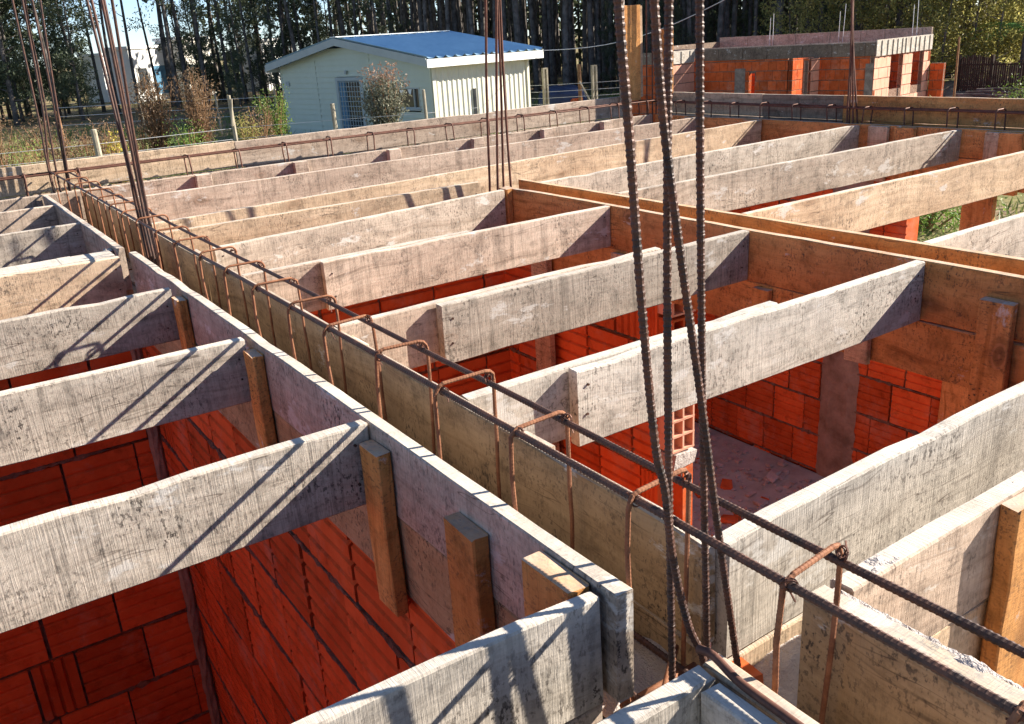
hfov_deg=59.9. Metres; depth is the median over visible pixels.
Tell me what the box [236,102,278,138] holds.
dry bush
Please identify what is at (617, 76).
eucalyptus tree
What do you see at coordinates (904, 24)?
leafy eucalyptus
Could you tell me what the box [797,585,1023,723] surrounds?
form panel
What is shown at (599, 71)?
eucalyptus tree
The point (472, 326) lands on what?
joist board
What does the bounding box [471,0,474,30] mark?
eucalyptus tree
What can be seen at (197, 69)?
leafy eucalyptus
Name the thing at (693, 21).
eucalyptus tree
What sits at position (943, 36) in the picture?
bushy tree
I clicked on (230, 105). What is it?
fence post
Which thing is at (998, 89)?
log
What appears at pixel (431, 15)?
eucalyptus tree
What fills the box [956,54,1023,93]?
palisade fence
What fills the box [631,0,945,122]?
brick house
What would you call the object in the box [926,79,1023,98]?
earth bank
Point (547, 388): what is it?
joist board
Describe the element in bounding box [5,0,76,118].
leafy eucalyptus
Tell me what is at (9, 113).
leafy eucalyptus
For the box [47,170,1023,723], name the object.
rebar cage
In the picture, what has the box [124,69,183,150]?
dry bush
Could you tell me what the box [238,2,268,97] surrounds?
slim eucalyptus
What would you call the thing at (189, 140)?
green bush
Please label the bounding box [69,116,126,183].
dry bush
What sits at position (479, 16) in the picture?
eucalyptus tree
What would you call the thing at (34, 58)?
column rebar
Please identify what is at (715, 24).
leafy eucalyptus
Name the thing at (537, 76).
eucalyptus tree
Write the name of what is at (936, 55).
bushy tree
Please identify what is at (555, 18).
eucalyptus tree
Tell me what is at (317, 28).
slim eucalyptus
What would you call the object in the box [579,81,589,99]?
fence brace
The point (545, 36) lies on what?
eucalyptus tree
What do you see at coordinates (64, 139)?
fence post
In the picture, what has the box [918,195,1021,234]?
garden bush
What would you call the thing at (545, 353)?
timber prop
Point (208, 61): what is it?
leafy eucalyptus
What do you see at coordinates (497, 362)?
brick wall
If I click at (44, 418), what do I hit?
joist board
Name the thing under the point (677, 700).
form panel
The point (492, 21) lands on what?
eucalyptus tree
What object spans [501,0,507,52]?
eucalyptus tree
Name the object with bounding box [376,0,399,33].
slim eucalyptus
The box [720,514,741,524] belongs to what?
brick rubble
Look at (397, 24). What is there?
leafy eucalyptus
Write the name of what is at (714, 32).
eucalyptus tree
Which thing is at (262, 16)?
slim eucalyptus
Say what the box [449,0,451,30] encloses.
eucalyptus tree
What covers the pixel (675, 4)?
eucalyptus tree
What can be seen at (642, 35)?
power cable
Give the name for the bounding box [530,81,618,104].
fence wire
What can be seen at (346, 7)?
eucalyptus tree
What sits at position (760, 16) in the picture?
eucalyptus tree
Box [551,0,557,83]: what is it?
eucalyptus tree
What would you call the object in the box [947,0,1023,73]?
bushy tree
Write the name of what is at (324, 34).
leafy eucalyptus
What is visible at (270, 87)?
white house
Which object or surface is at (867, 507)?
form panel
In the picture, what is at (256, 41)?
leafy eucalyptus
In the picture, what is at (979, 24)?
bushy tree
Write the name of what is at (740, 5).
leafy eucalyptus
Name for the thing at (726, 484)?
brick rubble
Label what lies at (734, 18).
eucalyptus tree
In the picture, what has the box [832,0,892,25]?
leafy eucalyptus
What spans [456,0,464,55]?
eucalyptus tree
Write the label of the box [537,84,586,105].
tarpaulin heap
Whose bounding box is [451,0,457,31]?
eucalyptus tree
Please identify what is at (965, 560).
form panel
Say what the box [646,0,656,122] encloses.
column rebar
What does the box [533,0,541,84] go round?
eucalyptus tree
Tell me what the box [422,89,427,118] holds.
fence post
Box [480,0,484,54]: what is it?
eucalyptus tree
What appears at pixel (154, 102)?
fence wire
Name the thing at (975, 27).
bushy tree
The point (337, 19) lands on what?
eucalyptus tree
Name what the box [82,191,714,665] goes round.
form panel
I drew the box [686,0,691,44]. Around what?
eucalyptus tree
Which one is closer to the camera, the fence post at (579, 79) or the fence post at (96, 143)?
the fence post at (96, 143)
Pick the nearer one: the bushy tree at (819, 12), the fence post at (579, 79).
the fence post at (579, 79)
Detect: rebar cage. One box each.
[0,99,656,196]
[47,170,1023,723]
[653,100,1023,157]
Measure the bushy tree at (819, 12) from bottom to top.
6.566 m
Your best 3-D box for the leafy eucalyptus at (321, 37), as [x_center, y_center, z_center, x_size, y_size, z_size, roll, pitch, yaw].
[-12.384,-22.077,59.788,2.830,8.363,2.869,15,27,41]
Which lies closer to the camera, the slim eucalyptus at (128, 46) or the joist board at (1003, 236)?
the joist board at (1003, 236)
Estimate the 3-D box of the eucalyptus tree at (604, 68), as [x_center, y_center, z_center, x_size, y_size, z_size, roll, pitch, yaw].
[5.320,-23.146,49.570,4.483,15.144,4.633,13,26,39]
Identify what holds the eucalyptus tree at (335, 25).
on the ground at (73, 118)
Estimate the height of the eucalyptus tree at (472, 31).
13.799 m
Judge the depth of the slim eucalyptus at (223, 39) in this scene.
60.02 m
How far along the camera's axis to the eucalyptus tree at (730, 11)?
50.24 m
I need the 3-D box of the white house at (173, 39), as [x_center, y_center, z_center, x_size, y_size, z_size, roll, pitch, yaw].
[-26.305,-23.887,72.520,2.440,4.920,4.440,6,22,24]
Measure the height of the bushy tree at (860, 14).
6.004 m
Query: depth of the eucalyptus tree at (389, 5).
53.12 m
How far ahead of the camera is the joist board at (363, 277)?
2.93 m
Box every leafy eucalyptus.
[0,0,47,124]
[0,0,48,121]
[0,1,22,121]
[0,1,58,116]
[0,3,29,118]
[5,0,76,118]
[16,58,34,117]
[28,0,103,119]
[29,0,84,113]
[34,28,72,118]
[38,59,65,110]
[58,42,98,117]
[148,0,196,101]
[163,0,221,90]
[179,4,215,95]
[189,55,207,99]
[204,56,223,101]
[209,0,247,106]
[209,43,226,101]
[211,0,259,100]
[228,0,271,98]
[248,42,267,103]
[254,0,312,83]
[261,16,289,91]
[270,0,318,49]
[295,0,329,45]
[303,0,346,40]
[321,25,334,40]
[324,0,360,37]
[344,22,353,35]
[377,22,387,33]
[383,11,413,55]
[595,0,618,92]
[636,0,663,52]
[659,0,682,43]
[673,8,695,45]
[673,26,682,45]
[685,0,757,42]
[704,12,712,42]
[715,0,762,35]
[731,0,788,36]
[770,0,817,27]
[782,0,816,32]
[793,0,869,31]
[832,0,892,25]
[865,0,919,28]
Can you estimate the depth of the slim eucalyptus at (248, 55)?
56.58 m
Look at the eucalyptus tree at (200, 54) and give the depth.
54.74 m
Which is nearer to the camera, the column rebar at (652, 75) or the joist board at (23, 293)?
the joist board at (23, 293)
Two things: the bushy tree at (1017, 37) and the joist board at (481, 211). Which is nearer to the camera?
the joist board at (481, 211)
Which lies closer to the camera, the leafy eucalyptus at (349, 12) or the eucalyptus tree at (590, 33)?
the eucalyptus tree at (590, 33)
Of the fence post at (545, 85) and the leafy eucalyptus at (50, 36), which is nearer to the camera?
the fence post at (545, 85)
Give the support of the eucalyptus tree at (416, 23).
on the ground at (73, 118)
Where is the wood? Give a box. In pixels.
[0,0,1021,110]
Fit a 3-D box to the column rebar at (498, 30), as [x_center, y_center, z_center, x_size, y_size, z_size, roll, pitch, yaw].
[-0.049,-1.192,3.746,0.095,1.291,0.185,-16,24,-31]
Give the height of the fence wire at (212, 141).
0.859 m
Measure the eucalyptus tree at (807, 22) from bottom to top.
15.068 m
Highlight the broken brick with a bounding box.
[732,657,763,683]
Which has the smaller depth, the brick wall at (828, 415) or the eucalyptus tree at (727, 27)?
the brick wall at (828, 415)
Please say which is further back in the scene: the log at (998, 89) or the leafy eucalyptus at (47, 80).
the leafy eucalyptus at (47, 80)
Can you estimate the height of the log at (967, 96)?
0.152 m
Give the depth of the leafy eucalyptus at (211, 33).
60.00 m
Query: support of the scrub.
on the ground at (73, 118)
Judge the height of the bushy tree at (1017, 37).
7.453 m
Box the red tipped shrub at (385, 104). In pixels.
[356,61,411,146]
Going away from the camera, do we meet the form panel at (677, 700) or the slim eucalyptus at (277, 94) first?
the form panel at (677, 700)
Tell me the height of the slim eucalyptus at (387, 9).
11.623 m
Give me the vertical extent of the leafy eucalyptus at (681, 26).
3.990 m
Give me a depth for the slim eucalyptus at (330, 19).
54.81 m
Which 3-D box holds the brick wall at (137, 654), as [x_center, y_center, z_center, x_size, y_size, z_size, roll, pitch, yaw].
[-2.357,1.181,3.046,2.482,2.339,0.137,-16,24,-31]
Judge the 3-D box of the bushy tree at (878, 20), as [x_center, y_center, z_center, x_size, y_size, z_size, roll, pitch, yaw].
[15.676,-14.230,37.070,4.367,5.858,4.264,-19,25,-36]
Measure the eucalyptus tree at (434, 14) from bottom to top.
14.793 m
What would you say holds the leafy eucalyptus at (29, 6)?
on the ground at (73, 118)
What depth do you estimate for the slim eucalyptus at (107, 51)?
53.56 m
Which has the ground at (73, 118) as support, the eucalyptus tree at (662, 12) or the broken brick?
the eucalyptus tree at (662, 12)
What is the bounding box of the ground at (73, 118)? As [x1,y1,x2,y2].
[0,36,1023,241]
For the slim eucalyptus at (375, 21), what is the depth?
54.37 m
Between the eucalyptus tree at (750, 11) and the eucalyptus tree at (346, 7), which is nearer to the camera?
the eucalyptus tree at (750, 11)
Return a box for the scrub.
[3,50,240,100]
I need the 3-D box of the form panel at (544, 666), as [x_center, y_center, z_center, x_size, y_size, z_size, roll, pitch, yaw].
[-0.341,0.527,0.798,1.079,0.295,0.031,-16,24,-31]
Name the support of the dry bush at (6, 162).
on the ground at (73, 118)
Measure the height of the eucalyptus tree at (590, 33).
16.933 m
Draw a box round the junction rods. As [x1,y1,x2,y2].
[619,644,697,708]
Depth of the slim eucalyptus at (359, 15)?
65.49 m
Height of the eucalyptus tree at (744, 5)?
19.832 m
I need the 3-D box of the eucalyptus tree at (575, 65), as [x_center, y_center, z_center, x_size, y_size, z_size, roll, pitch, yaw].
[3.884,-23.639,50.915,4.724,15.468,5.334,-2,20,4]
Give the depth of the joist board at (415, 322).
2.16 m
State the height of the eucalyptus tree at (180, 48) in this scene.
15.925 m
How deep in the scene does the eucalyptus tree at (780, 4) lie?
41.12 m
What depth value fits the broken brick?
1.16 m
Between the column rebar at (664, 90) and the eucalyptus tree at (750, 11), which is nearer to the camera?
the column rebar at (664, 90)
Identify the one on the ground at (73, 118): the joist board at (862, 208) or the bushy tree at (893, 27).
the bushy tree at (893, 27)
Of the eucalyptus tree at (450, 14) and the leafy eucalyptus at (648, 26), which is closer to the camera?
the leafy eucalyptus at (648, 26)
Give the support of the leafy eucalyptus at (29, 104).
on the ground at (73, 118)
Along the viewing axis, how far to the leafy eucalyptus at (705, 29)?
44.06 m
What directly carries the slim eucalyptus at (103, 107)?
on the ground at (73, 118)
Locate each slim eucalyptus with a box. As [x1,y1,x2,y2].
[70,0,121,114]
[78,0,106,111]
[108,0,141,109]
[129,0,160,105]
[176,2,200,73]
[180,0,212,106]
[202,0,232,101]
[205,0,243,100]
[213,0,234,104]
[222,0,255,103]
[232,0,256,103]
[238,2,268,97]
[242,0,280,102]
[250,0,280,97]
[253,0,286,64]
[291,0,324,41]
[321,0,332,36]
[335,0,368,34]
[349,0,374,33]
[352,0,375,34]
[357,0,374,34]
[361,0,383,31]
[371,0,393,33]
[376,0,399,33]
[377,0,410,32]
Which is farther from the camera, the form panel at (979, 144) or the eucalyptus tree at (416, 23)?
the eucalyptus tree at (416, 23)
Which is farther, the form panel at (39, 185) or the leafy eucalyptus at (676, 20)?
the leafy eucalyptus at (676, 20)
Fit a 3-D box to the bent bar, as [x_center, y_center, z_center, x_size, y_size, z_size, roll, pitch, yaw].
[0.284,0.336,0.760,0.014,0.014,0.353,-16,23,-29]
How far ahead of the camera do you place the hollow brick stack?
3.34 m
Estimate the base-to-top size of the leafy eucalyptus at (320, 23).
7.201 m
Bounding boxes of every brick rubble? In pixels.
[720,478,732,489]
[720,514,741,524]
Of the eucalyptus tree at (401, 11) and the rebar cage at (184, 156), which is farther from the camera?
the eucalyptus tree at (401, 11)
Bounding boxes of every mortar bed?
[127,261,678,717]
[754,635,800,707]
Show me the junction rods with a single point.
(665, 680)
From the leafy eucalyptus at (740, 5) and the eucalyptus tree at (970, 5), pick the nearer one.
the eucalyptus tree at (970, 5)
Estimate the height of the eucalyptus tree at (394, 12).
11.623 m
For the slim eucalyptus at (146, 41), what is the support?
on the ground at (73, 118)
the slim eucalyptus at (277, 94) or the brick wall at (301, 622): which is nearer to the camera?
the brick wall at (301, 622)
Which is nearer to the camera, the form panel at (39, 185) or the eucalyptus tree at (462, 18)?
the form panel at (39, 185)
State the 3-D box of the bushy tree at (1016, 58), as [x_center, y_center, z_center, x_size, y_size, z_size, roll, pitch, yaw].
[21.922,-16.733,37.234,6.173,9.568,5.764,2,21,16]
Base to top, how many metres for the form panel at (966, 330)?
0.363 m
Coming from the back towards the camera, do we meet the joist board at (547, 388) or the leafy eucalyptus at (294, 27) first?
the leafy eucalyptus at (294, 27)
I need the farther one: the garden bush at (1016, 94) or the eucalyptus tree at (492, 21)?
the eucalyptus tree at (492, 21)
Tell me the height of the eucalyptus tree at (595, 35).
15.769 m
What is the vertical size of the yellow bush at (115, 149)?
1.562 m
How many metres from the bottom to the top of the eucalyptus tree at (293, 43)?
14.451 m
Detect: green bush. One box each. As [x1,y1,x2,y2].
[6,138,58,193]
[155,119,217,172]
[235,110,263,140]
[249,84,293,136]
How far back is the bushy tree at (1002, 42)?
33.60 m
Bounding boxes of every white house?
[78,53,110,102]
[104,45,169,103]
[152,36,217,97]
[239,38,281,91]
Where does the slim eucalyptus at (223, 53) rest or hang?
on the ground at (73, 118)
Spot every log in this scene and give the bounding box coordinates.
[945,96,987,97]
[955,93,1008,97]
[965,90,1021,94]
[976,87,1023,91]
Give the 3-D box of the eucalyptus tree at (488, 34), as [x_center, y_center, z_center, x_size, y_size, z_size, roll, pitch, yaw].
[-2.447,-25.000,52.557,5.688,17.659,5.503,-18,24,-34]
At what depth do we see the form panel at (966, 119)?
5.25 m
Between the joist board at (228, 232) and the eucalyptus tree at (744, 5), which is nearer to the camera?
the joist board at (228, 232)
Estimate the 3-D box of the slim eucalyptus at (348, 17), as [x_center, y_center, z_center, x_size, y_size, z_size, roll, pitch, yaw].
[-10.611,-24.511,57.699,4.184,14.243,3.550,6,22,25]
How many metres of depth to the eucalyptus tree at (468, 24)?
51.81 m
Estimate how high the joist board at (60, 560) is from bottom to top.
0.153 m
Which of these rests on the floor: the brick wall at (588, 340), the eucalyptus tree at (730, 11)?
the brick wall at (588, 340)
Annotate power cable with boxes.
[543,0,723,50]
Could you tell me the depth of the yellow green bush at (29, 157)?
19.89 m
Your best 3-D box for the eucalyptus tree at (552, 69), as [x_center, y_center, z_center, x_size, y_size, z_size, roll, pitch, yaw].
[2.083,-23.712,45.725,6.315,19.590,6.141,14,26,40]
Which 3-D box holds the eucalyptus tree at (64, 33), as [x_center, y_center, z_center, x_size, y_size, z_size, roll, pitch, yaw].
[-28.428,-23.548,53.946,5.975,17.056,6.145,-19,25,-36]
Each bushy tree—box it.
[752,0,828,35]
[787,0,860,33]
[812,0,907,32]
[837,0,934,29]
[868,0,981,59]
[878,0,962,81]
[900,0,990,86]
[912,0,1014,73]
[928,0,1023,76]
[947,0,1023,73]
[947,0,1023,78]
[952,0,1023,72]
[960,21,1023,82]
[988,0,1023,78]
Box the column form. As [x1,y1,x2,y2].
[619,2,672,102]
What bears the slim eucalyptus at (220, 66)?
on the ground at (73, 118)
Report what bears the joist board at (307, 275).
attached to the form panel at (468, 441)
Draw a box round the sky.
[3,0,978,66]
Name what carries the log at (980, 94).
on the log at (967, 96)
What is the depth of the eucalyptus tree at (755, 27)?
42.34 m
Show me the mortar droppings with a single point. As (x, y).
(773, 475)
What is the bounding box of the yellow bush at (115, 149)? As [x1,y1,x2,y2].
[101,130,128,182]
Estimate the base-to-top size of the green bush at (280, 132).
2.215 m
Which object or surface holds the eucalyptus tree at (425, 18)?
on the ground at (73, 118)
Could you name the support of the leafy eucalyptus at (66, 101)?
on the ground at (73, 118)
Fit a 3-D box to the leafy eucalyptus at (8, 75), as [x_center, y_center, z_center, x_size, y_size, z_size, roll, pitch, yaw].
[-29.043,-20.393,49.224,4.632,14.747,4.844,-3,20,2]
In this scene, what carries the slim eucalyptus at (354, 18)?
on the ground at (73, 118)
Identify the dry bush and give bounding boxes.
[0,111,63,167]
[7,111,97,190]
[49,122,112,188]
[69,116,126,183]
[113,117,170,152]
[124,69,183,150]
[167,65,223,144]
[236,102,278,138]
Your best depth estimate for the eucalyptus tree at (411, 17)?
53.72 m
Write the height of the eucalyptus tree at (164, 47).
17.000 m
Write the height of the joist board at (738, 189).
0.165 m
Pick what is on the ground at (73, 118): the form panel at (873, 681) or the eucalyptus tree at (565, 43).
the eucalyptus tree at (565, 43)
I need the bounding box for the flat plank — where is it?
[0,250,114,274]
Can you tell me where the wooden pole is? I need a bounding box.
[953,37,960,96]
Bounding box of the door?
[335,77,367,128]
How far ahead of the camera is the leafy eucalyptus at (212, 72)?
60.52 m
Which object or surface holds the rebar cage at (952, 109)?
on the mortar bed
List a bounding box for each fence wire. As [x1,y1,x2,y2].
[0,106,489,165]
[61,96,273,125]
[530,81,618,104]
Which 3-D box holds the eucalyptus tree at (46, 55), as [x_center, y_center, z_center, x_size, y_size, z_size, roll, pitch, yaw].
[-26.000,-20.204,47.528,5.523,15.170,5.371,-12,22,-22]
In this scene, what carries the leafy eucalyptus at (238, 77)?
on the ground at (73, 118)
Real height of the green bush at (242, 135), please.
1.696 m
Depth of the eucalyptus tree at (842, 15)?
41.63 m
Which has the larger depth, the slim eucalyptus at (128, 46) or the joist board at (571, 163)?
the slim eucalyptus at (128, 46)
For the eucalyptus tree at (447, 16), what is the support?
on the ground at (73, 118)
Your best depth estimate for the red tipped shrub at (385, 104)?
22.31 m
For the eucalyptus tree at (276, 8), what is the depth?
62.43 m
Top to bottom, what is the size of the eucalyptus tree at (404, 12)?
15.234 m
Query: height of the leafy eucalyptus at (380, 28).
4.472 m
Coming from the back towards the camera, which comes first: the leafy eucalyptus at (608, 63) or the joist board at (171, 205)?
the leafy eucalyptus at (608, 63)
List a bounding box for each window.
[136,67,151,91]
[153,64,168,94]
[392,88,421,110]
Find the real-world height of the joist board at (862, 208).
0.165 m
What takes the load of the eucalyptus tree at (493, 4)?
on the ground at (73, 118)
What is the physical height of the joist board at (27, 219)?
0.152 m
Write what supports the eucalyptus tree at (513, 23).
on the ground at (73, 118)
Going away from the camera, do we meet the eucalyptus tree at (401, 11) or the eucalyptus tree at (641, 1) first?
the eucalyptus tree at (641, 1)
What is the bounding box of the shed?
[265,30,543,141]
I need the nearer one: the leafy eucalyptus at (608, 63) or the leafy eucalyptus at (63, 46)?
the leafy eucalyptus at (608, 63)
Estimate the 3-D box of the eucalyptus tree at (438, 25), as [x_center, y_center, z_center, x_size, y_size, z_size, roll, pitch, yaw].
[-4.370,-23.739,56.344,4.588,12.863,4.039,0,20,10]
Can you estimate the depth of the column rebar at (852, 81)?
5.22 m
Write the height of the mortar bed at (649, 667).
0.025 m
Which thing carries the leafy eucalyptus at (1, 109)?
on the ground at (73, 118)
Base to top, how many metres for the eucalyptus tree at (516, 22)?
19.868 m
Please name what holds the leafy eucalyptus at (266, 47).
on the ground at (73, 118)
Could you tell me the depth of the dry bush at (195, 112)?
24.50 m
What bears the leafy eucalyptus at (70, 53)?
on the ground at (73, 118)
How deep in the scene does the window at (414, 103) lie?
28.83 m
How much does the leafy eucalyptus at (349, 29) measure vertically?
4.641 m
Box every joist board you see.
[0,205,59,233]
[0,223,86,267]
[0,256,126,319]
[0,287,179,380]
[0,337,250,466]
[0,419,368,632]
[106,117,695,222]
[152,120,761,232]
[163,182,480,260]
[212,189,506,273]
[241,230,469,311]
[320,205,610,310]
[334,247,660,368]
[436,230,748,363]
[460,301,776,443]
[541,125,859,193]
[568,260,924,446]
[615,129,961,210]
[741,151,1023,231]
[924,212,1023,257]
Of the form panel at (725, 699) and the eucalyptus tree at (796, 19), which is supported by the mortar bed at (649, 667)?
the form panel at (725, 699)
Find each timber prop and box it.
[531,260,559,451]
[937,196,996,423]
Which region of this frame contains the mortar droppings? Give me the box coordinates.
[692,430,817,536]
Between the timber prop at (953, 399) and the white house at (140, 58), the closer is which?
the timber prop at (953, 399)
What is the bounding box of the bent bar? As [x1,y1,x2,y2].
[695,644,803,723]
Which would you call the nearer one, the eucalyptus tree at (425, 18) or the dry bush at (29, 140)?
the dry bush at (29, 140)
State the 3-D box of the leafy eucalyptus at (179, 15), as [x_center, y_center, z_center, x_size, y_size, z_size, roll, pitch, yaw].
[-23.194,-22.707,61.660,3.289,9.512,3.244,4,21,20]
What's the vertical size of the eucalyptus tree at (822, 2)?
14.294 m
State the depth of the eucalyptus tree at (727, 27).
43.01 m
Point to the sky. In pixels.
(136, 38)
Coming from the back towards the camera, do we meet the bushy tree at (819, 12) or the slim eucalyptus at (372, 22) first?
the slim eucalyptus at (372, 22)
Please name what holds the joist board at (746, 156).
attached to the form panel at (992, 261)
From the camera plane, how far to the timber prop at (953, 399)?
4.77 m
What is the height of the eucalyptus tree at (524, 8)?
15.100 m
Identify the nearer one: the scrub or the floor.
the floor
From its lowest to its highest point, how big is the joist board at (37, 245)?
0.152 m
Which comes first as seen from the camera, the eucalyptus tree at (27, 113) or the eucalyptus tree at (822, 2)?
the eucalyptus tree at (822, 2)
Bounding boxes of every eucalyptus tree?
[0,3,30,116]
[30,0,62,122]
[54,2,84,114]
[136,0,182,111]
[156,0,175,106]
[160,0,181,104]
[170,0,192,108]
[190,0,211,107]
[198,0,246,100]
[249,0,301,30]
[283,0,296,51]
[332,1,337,36]
[334,0,340,35]
[336,0,345,35]
[345,1,351,35]
[357,0,398,32]
[388,0,393,32]
[400,0,403,32]
[403,0,406,32]
[410,0,414,55]
[413,0,418,56]
[417,0,423,57]
[422,0,428,31]
[428,0,433,30]
[431,0,437,30]
[437,0,439,30]
[439,0,444,56]
[445,0,450,30]
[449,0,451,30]
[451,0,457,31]
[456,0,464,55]
[460,0,466,55]
[466,0,470,55]
[467,0,474,54]
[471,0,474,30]
[478,0,481,54]
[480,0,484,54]
[484,8,490,53]
[491,0,493,53]
[492,0,494,53]
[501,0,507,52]
[511,0,514,41]
[512,0,521,42]
[519,0,525,43]
[523,0,531,84]
[528,0,541,91]
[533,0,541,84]
[541,0,550,85]
[547,0,555,85]
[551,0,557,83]
[554,0,555,44]
[562,0,570,85]
[568,0,574,84]
[572,0,577,85]
[582,0,588,84]
[587,0,594,94]
[587,19,588,78]
[594,0,596,64]
[595,0,602,92]
[601,0,607,85]
[608,0,615,88]
[617,56,618,89]
[638,0,643,32]
[645,1,651,51]
[661,0,663,27]
[673,1,677,44]
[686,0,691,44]
[692,0,695,43]
[704,0,709,42]
[711,0,715,41]
[716,0,725,41]
[725,0,729,36]
[729,0,730,33]
[731,0,737,36]
[742,0,746,36]
[748,0,752,35]
[753,0,757,35]
[757,0,761,35]
[773,0,776,34]
[775,0,783,34]
[793,2,797,33]
[805,0,811,32]
[818,0,823,32]
[838,1,845,30]
[854,0,862,30]
[896,0,904,28]
[967,2,973,54]
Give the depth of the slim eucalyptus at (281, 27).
54.94 m
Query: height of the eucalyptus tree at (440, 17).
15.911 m
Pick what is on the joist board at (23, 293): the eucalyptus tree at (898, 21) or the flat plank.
the flat plank
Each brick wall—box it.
[0,348,221,723]
[142,345,604,723]
[309,270,511,395]
[505,264,664,507]
[693,176,941,477]
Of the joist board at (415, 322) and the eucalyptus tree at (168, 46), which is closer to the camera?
the joist board at (415, 322)
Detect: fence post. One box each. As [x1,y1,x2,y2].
[56,111,67,158]
[90,129,108,184]
[214,92,222,133]
[227,95,241,168]
[330,103,337,129]
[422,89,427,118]
[541,68,548,104]
[577,64,581,100]
[591,65,597,99]
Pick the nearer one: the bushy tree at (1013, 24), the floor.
the floor
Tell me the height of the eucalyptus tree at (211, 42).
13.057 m
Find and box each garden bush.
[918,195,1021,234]
[988,63,1023,98]
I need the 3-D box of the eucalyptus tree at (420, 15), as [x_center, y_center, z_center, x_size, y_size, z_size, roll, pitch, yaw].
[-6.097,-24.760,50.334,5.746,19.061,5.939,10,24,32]
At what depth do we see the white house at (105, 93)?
72.84 m
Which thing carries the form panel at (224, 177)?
on the brick wall
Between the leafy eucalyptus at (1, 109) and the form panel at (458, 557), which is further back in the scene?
the leafy eucalyptus at (1, 109)
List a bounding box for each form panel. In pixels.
[0,96,622,199]
[0,114,651,222]
[42,195,133,295]
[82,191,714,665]
[129,251,633,702]
[292,591,603,723]
[499,186,1023,407]
[518,179,1023,342]
[596,665,714,723]
[655,114,1023,195]
[672,92,1023,130]
[701,653,818,723]
[711,381,1023,666]
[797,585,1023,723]
[830,469,1023,686]
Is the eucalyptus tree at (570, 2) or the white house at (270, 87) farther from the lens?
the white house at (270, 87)
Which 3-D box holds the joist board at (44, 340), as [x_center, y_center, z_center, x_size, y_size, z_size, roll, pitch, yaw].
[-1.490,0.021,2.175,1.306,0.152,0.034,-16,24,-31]
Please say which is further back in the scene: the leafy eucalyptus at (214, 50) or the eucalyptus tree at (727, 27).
the leafy eucalyptus at (214, 50)
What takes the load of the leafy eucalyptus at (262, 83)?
on the ground at (73, 118)
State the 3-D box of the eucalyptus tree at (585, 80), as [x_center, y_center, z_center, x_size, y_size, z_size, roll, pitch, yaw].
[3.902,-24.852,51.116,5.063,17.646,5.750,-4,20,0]
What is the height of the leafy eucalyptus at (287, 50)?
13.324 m
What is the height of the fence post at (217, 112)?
2.000 m
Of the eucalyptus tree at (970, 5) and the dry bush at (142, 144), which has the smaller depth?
the dry bush at (142, 144)
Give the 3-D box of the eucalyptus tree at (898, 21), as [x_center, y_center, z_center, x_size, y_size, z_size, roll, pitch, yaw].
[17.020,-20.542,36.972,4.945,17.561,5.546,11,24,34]
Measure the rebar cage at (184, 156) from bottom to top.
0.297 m
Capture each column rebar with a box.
[11,0,71,192]
[86,0,162,269]
[484,0,511,191]
[613,0,741,680]
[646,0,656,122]
[846,0,857,123]
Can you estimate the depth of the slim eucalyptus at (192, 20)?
59.92 m
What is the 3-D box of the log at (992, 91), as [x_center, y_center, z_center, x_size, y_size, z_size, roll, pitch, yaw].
[14.822,-8.296,27.396,0.116,0.146,1.673,-18,24,-34]
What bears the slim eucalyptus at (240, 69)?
on the ground at (73, 118)
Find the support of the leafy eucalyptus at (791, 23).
on the ground at (73, 118)
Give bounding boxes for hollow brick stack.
[658,303,696,524]
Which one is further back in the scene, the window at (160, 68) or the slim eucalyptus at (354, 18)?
the window at (160, 68)
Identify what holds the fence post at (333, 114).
on the ground at (73, 118)
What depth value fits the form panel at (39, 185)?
5.26 m
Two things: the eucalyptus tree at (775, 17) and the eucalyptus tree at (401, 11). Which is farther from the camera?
the eucalyptus tree at (401, 11)
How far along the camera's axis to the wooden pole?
23.18 m
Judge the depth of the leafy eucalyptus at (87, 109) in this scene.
53.04 m
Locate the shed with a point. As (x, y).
(318, 79)
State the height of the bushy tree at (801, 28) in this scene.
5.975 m
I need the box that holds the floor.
[692,422,823,646]
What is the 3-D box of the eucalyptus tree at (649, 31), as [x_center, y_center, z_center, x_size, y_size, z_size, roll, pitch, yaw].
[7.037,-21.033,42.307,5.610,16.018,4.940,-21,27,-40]
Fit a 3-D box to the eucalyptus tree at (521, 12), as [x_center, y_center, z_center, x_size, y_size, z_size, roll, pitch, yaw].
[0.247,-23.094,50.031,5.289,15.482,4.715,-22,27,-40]
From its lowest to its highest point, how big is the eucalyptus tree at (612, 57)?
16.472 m
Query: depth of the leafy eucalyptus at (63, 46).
57.91 m
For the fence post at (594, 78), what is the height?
2.205 m
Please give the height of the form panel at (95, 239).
0.311 m
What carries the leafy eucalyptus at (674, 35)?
on the ground at (73, 118)
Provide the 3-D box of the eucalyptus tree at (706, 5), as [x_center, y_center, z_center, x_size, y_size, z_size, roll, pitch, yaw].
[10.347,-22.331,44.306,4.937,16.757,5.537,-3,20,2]
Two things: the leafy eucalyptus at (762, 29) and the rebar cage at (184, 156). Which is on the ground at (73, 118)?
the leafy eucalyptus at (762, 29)
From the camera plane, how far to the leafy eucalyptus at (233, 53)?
53.21 m
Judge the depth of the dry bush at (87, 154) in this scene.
21.11 m
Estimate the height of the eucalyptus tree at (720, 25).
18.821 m
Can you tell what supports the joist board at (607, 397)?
attached to the form panel at (966, 330)
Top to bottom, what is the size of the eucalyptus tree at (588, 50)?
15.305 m
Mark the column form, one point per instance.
(633, 24)

